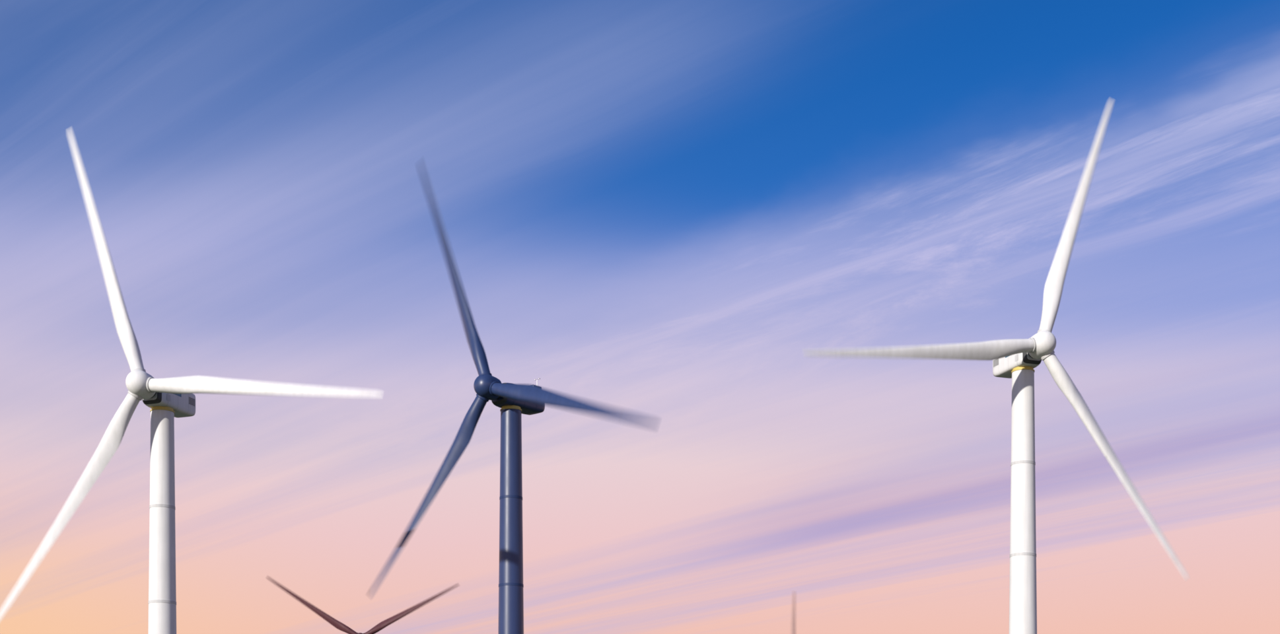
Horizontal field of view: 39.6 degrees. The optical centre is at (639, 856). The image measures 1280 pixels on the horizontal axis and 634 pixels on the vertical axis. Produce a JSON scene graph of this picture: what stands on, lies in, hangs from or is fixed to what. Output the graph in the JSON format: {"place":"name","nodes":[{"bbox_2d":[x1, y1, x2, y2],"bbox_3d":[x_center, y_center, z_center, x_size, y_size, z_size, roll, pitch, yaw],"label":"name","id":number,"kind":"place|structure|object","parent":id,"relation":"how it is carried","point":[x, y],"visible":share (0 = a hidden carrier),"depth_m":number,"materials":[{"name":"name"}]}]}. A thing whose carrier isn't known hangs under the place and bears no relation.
{"place":"outdoors","nodes":[
{"label":"outdoors","id":0,"kind":"place"},
{"bbox_2d":[0,0,1279,633],"label":"sky","id":1,"kind":"structure","parent":0,"point":[652,210],"materials":[{"name":"blue"}]},
{"bbox_3d":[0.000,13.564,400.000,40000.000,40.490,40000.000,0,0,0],"label":"ground","id":2,"kind":"structure","parent":0,"visible":0},
{"bbox_2d":[0,127,383,633],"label":"wind turbine","id":3,"kind":"object","parent":2,"relation":"on","point":[166,401],"visible":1,"depth_m":251.87,"materials":[{"name":"white paint"}]},
{"bbox_2d":[266,575,459,633],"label":"wind turbine","id":4,"kind":"object","parent":2,"relation":"on","point":[341,626],"visible":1,"depth_m":641.42,"materials":[{"name":"paint"}]},
{"bbox_2d":[367,159,660,633],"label":"wind turbine","id":5,"kind":"object","parent":2,"relation":"on","point":[516,401],"visible":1,"depth_m":276.14,"materials":[{"name":"metal"}]},
{"bbox_2d":[791,590,795,633],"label":"wind turbine","id":6,"kind":"object","parent":2,"relation":"on","point":[793,621],"visible":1,"depth_m":520.30,"materials":[{"name":"paint"}]},
{"bbox_2d":[802,97,1188,633],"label":"wind turbine","id":7,"kind":"object","parent":2,"relation":"on","point":[1016,360],"visible":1,"depth_m":262.50,"materials":[{"name":"white paint"}]}
]}

